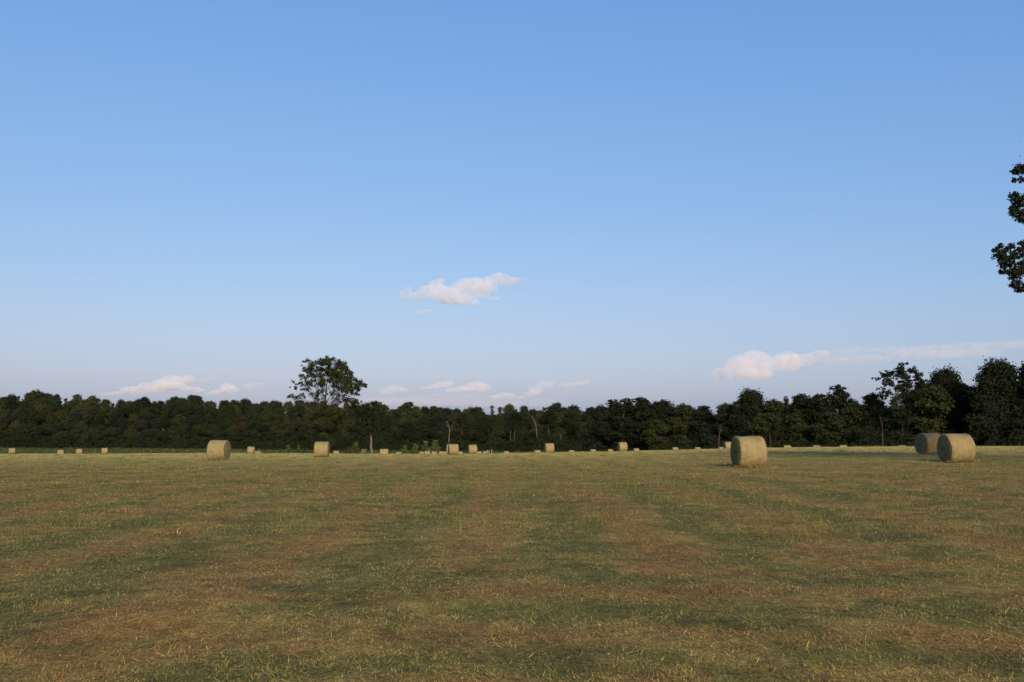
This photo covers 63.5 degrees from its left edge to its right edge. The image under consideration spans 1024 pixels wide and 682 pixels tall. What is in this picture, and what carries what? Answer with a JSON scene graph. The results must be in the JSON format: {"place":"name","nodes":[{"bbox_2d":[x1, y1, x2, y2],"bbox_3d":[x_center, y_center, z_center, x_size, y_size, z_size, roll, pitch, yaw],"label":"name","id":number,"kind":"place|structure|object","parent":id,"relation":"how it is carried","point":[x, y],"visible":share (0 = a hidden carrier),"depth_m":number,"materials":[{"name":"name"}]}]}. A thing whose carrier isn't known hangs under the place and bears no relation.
{"place":"outdoors","nodes":[
{"label":"outdoors","id":0,"kind":"place"},
{"bbox_2d":[0,441,1023,681],"bbox_3d":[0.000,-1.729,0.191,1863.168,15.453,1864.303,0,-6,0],"label":"field","id":1,"kind":"structure","parent":0,"point":[620,461],"depth_m":9.65,"materials":[{"name":"green plant"}]},
{"bbox_2d":[8,448,14,453],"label":"hay bale","id":2,"kind":"object","parent":1,"relation":"on","point":[11,450],"visible":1,"depth_m":203.75},
{"bbox_2d":[76,449,81,453],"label":"hay bale","id":3,"kind":"object","parent":1,"relation":"on","point":[78,451],"visible":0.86,"depth_m":213.57},
{"bbox_2d":[101,448,107,453],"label":"hay bale","id":4,"kind":"object","parent":1,"relation":"on","point":[104,450],"visible":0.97,"depth_m":199.70},
{"bbox_2d":[206,440,230,459],"bbox_3d":[-22.148,8.265,62.467,1.504,1.569,1.580,-1,-6,2],"label":"hay bale","id":5,"kind":"object","parent":1,"relation":"on","point":[217,449],"visible":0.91,"depth_m":61.86},
{"bbox_2d":[247,446,254,452],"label":"hay bale","id":6,"kind":"object","parent":1,"relation":"on","point":[249,449],"visible":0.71,"depth_m":169.95},
{"bbox_2d":[284,445,290,452],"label":"shrub","id":7,"kind":"object","parent":1,"relation":"on","point":[287,450],"visible":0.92,"depth_m":223.14,"materials":[{"name":"green plant"}]},
{"bbox_2d":[0,446,601,453],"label":"tall grass","id":8,"kind":"structure","parent":1,"relation":"on","point":[49,450],"depth_m":244.76,"materials":[{"name":"green plant"}]},
{"bbox_2d":[313,442,329,456],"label":"hay bale","id":9,"kind":"object","parent":1,"relation":"on","point":[321,449],"visible":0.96,"depth_m":78.66},
{"bbox_2d":[287,355,366,446],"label":"lone tree","id":10,"kind":"object","parent":1,"relation":"on","point":[324,421],"visible":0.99,"depth_m":198.47,"materials":[{"name":"green plant"}]},
{"bbox_2d":[351,442,359,453],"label":"shrub","id":11,"kind":"object","parent":1,"relation":"on","point":[355,447],"visible":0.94,"depth_m":219.93,"materials":[{"name":"green plant"}]},
{"bbox_2d":[348,400,390,453],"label":"tree","id":12,"kind":"object","parent":1,"relation":"on","point":[372,414],"visible":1,"depth_m":188.62,"materials":[{"name":"green plant"}]},
{"bbox_2d":[380,449,388,453],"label":"hay bale","id":13,"kind":"object","parent":1,"relation":"on","point":[383,451],"visible":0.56,"depth_m":132.18},
{"bbox_2d":[401,445,407,453],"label":"shrub","id":14,"kind":"object","parent":1,"relation":"on","point":[404,450],"visible":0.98,"depth_m":225.86,"materials":[{"name":"green plant"}]},
{"bbox_2d":[396,420,417,445],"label":"leafy tree","id":15,"kind":"object","parent":1,"relation":"on","point":[409,434],"visible":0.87,"depth_m":282.84,"materials":[{"name":"green plant"}]},
{"bbox_2d":[411,443,418,452],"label":"shrub","id":16,"kind":"object","parent":1,"relation":"on","point":[413,449],"visible":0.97,"depth_m":227.83,"materials":[{"name":"green plant"}]},
{"bbox_2d":[421,441,430,450],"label":"shrub","id":17,"kind":"object","parent":1,"relation":"on","point":[425,447],"visible":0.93,"depth_m":235.65,"materials":[{"name":"green plant"}]},
{"bbox_2d":[420,417,442,444],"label":"leafy tree","id":18,"kind":"object","parent":1,"relation":"on","point":[432,423],"visible":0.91,"depth_m":287.66,"materials":[{"name":"green plant"}]},
{"bbox_2d":[431,440,439,451],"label":"shrub","id":19,"kind":"object","parent":1,"relation":"on","point":[435,446],"visible":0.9,"depth_m":237.93,"materials":[{"name":"green plant"}]},
{"bbox_2d":[447,444,458,454],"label":"hay bale","id":20,"kind":"object","parent":1,"relation":"on","point":[453,449],"visible":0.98,"depth_m":114.42},
{"bbox_2d":[454,413,471,446],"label":"leafy tree","id":21,"kind":"object","parent":1,"relation":"on","point":[465,432],"visible":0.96,"depth_m":289.85,"materials":[{"name":"green plant"}]},
{"bbox_2d":[468,445,476,453],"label":"hay bale","id":22,"kind":"object","parent":1,"relation":"on","point":[472,449],"visible":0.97,"depth_m":135.21},
{"bbox_2d":[470,416,493,444],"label":"leafy tree","id":23,"kind":"object","parent":1,"relation":"on","point":[484,431],"visible":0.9,"depth_m":286.51,"materials":[{"name":"green plant"}]},
{"bbox_2d":[489,426,505,442],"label":"leafy tree","id":24,"kind":"object","parent":1,"relation":"on","point":[499,430],"visible":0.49,"depth_m":275.70,"materials":[{"name":"green plant"}]},
{"bbox_2d":[0,453,1023,681],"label":"loose straw","id":25,"kind":"object","parent":1,"relation":"on","point":[497,633],"visible":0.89,"depth_m":8.12,"materials":[{"name":"beige plant"}]},
{"bbox_2d":[0,373,1023,446],"bbox_3d":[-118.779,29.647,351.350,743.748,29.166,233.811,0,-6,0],"label":"woods","id":26,"kind":"object","parent":1,"relation":"on","point":[38,414],"visible":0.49,"depth_m":352.86,"materials":[{"name":"green plant"}]},
{"bbox_2d":[0,417,1023,451],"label":"undergrowth","id":27,"kind":"object","parent":1,"relation":"on","point":[869,435],"visible":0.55,"depth_m":243.70,"materials":[{"name":"green plant"}]},
{"bbox_2d":[504,411,525,446],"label":"leafy tree","id":28,"kind":"object","parent":1,"relation":"on","point":[514,423],"visible":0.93,"depth_m":289.73,"materials":[{"name":"green plant"}]},
{"bbox_2d":[544,443,553,452],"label":"hay bale","id":29,"kind":"object","parent":1,"relation":"on","point":[548,447],"visible":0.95,"depth_m":127.33},
{"bbox_2d":[537,409,563,442],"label":"leafy tree","id":30,"kind":"object","parent":1,"relation":"on","point":[548,416],"visible":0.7,"depth_m":282.90,"materials":[{"name":"green plant"}]},
{"bbox_2d":[552,426,566,443],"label":"leafy tree","id":31,"kind":"object","parent":1,"relation":"on","point":[558,431],"visible":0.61,"depth_m":269.37,"materials":[{"name":"green plant"}]},
{"bbox_2d":[560,411,579,442],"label":"leafy tree","id":32,"kind":"object","parent":1,"relation":"on","point":[571,427],"visible":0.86,"depth_m":279.27,"materials":[{"name":"green plant"}]},
{"bbox_2d":[579,410,594,438],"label":"leafy tree","id":33,"kind":"object","parent":1,"relation":"on","point":[585,417],"visible":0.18,"depth_m":260.73,"materials":[{"name":"green plant"}]},
{"bbox_2d":[597,399,622,447],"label":"leafy tree","id":34,"kind":"object","parent":1,"relation":"on","point":[605,431],"visible":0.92,"depth_m":229.61,"materials":[{"name":"green plant"}]},
{"bbox_2d":[617,442,626,450],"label":"hay bale","id":35,"kind":"object","parent":1,"relation":"on","point":[621,446],"visible":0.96,"depth_m":136.28},
{"bbox_2d":[611,398,636,444],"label":"leafy tree","id":36,"kind":"object","parent":1,"relation":"on","point":[621,435],"visible":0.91,"depth_m":225.91,"materials":[{"name":"green plant"}]},
{"bbox_2d":[624,396,656,450],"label":"leafy tree","id":37,"kind":"object","parent":1,"relation":"on","point":[641,406],"visible":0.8,"depth_m":223.90,"materials":[{"name":"green plant"}]},
{"bbox_2d":[642,419,671,449],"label":"leafy tree","id":38,"kind":"object","parent":1,"relation":"on","point":[651,436],"visible":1,"depth_m":211.47,"materials":[{"name":"green plant"}]},
{"bbox_2d":[640,399,675,446],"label":"leafy tree","id":39,"kind":"object","parent":1,"relation":"on","point":[664,409],"visible":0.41,"depth_m":221.00,"materials":[{"name":"green plant"}]},
{"bbox_2d":[667,403,701,447],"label":"leafy tree","id":40,"kind":"object","parent":1,"relation":"on","point":[680,419],"visible":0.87,"depth_m":214.30,"materials":[{"name":"green plant"}]},
{"bbox_2d":[688,405,718,444],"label":"leafy tree","id":41,"kind":"object","parent":1,"relation":"on","point":[705,415],"visible":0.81,"depth_m":211.63,"materials":[{"name":"green plant"}]},
{"bbox_2d":[714,402,736,442],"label":"leafy tree","id":42,"kind":"object","parent":1,"relation":"on","point":[724,411],"visible":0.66,"depth_m":205.59,"materials":[{"name":"green plant"}]},
{"bbox_2d":[723,442,730,448],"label":"hay bale","id":43,"kind":"object","parent":1,"relation":"on","point":[726,445],"visible":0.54,"depth_m":148.20},
{"bbox_2d":[729,436,767,467],"bbox_3d":[11.349,5.316,39.657,1.505,1.533,1.625,1,-6,-4],"label":"hay bale","id":44,"kind":"object","parent":1,"relation":"on","point":[750,451],"visible":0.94,"depth_m":39.02},
{"bbox_2d":[727,386,771,436],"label":"leafy tree","id":45,"kind":"object","parent":1,"relation":"on","point":[748,404],"visible":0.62,"depth_m":200.09,"materials":[{"name":"green plant"}]},
{"bbox_2d":[747,417,771,446],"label":"leafy tree","id":46,"kind":"object","parent":1,"relation":"on","point":[755,429],"visible":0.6,"depth_m":186.10,"materials":[{"name":"green plant"}]},
{"bbox_2d":[754,398,786,443],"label":"leafy tree","id":47,"kind":"object","parent":1,"relation":"on","point":[771,414],"visible":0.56,"depth_m":196.19,"materials":[{"name":"green plant"}]},
{"bbox_2d":[783,396,788,432],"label":"leafy tree","id":48,"kind":"object","parent":1,"relation":"on","point":[786,400],"visible":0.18,"depth_m":203.33,"materials":[{"name":"green plant"}]},
{"bbox_2d":[778,413,810,439],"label":"leafy tree","id":49,"kind":"object","parent":1,"relation":"on","point":[797,426],"visible":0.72,"depth_m":183.13,"materials":[{"name":"green plant"}]},
{"bbox_2d":[782,393,818,440],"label":"leafy tree","id":50,"kind":"object","parent":1,"relation":"on","point":[799,405],"visible":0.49,"depth_m":193.83,"materials":[{"name":"green plant"}]},
{"bbox_2d":[805,393,833,435],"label":"leafy tree","id":51,"kind":"object","parent":1,"relation":"on","point":[816,403],"visible":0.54,"depth_m":190.34,"materials":[{"name":"green plant"}]},
{"bbox_2d":[808,412,847,444],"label":"leafy tree","id":52,"kind":"object","parent":1,"relation":"on","point":[829,419],"visible":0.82,"depth_m":176.11,"materials":[{"name":"green plant"}]},
{"bbox_2d":[819,384,858,432],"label":"leafy tree","id":53,"kind":"object","parent":1,"relation":"on","point":[837,399],"visible":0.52,"depth_m":188.74,"materials":[{"name":"green plant"}]},
{"bbox_2d":[836,401,869,440],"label":"leafy tree","id":54,"kind":"object","parent":1,"relation":"on","point":[855,410],"visible":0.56,"depth_m":182.45,"materials":[{"name":"green plant"}]},
{"bbox_2d":[858,392,893,430],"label":"leafy tree","id":55,"kind":"object","parent":1,"relation":"on","point":[875,406],"visible":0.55,"depth_m":181.57,"materials":[{"name":"green plant"}]},
{"bbox_2d":[879,406,918,443],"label":"leafy tree","id":56,"kind":"object","parent":1,"relation":"on","point":[897,416],"visible":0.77,"depth_m":166.87,"materials":[{"name":"green plant"}]},
{"bbox_2d":[871,362,930,409],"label":"open tree","id":57,"kind":"object","parent":1,"relation":"on","point":[901,371],"visible":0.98,"depth_m":173.43,"materials":[{"name":"green plant"}]},
{"bbox_2d":[906,381,928,432],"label":"leafy tree","id":58,"kind":"object","parent":1,"relation":"on","point":[911,404],"visible":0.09,"depth_m":185.58,"materials":[{"name":"green plant"}]},
{"bbox_2d":[914,433,939,454],"bbox_3d":[28.573,7.061,56.572,1.504,1.548,1.640,0,-6,-7],"label":"hay bale","id":59,"kind":"object","parent":1,"relation":"on","point":[925,443],"visible":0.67,"depth_m":56.08},
{"bbox_2d":[913,384,956,434],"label":"leafy tree","id":60,"kind":"object","parent":1,"relation":"on","point":[930,410],"visible":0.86,"depth_m":164.49,"materials":[{"name":"green plant"}]},
{"bbox_2d":[927,363,968,432],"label":"leafy tree","id":61,"kind":"object","parent":1,"relation":"on","point":[948,381],"visible":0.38,"depth_m":177.56,"materials":[{"name":"green plant"}]},
{"bbox_2d":[936,433,975,461],"bbox_3d":[23.699,5.720,44.135,1.504,1.569,1.580,-1,-6,-2],"label":"hay bale","id":62,"kind":"object","parent":1,"relation":"on","point":[956,447],"visible":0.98,"depth_m":43.55},
{"bbox_2d":[961,395,1005,437],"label":"leafy tree","id":63,"kind":"object","parent":1,"relation":"on","point":[982,406],"visible":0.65,"depth_m":156.97,"materials":[{"name":"green plant"}]},
{"bbox_2d":[963,356,1023,436],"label":"leafy tree","id":64,"kind":"object","parent":1,"relation":"on","point":[994,381],"visible":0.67,"depth_m":163.88,"materials":[{"name":"green plant"}]},
{"bbox_2d":[990,155,1023,292],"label":"overhanging tree","id":65,"kind":"object","parent":1,"relation":"on","point":[1005,261],"visible":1,"depth_m":36.61,"materials":[{"name":"green plant"}]},
{"bbox_2d":[1004,406,1023,445],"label":"leafy tree","id":66,"kind":"object","parent":1,"relation":"on","point":[1017,423],"visible":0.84,"depth_m":148.17,"materials":[{"name":"green plant"}]},
{"bbox_2d":[1008,361,1023,418],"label":"leafy tree","id":67,"kind":"object","parent":1,"relation":"on","point":[1020,369],"visible":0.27,"depth_m":163.28,"materials":[{"name":"green plant"}]},
{"bbox_2d":[0,0,1023,418],"label":"sky","id":68,"kind":"structure","parent":0,"point":[462,204],"materials":[{"name":"blue"}]}
]}

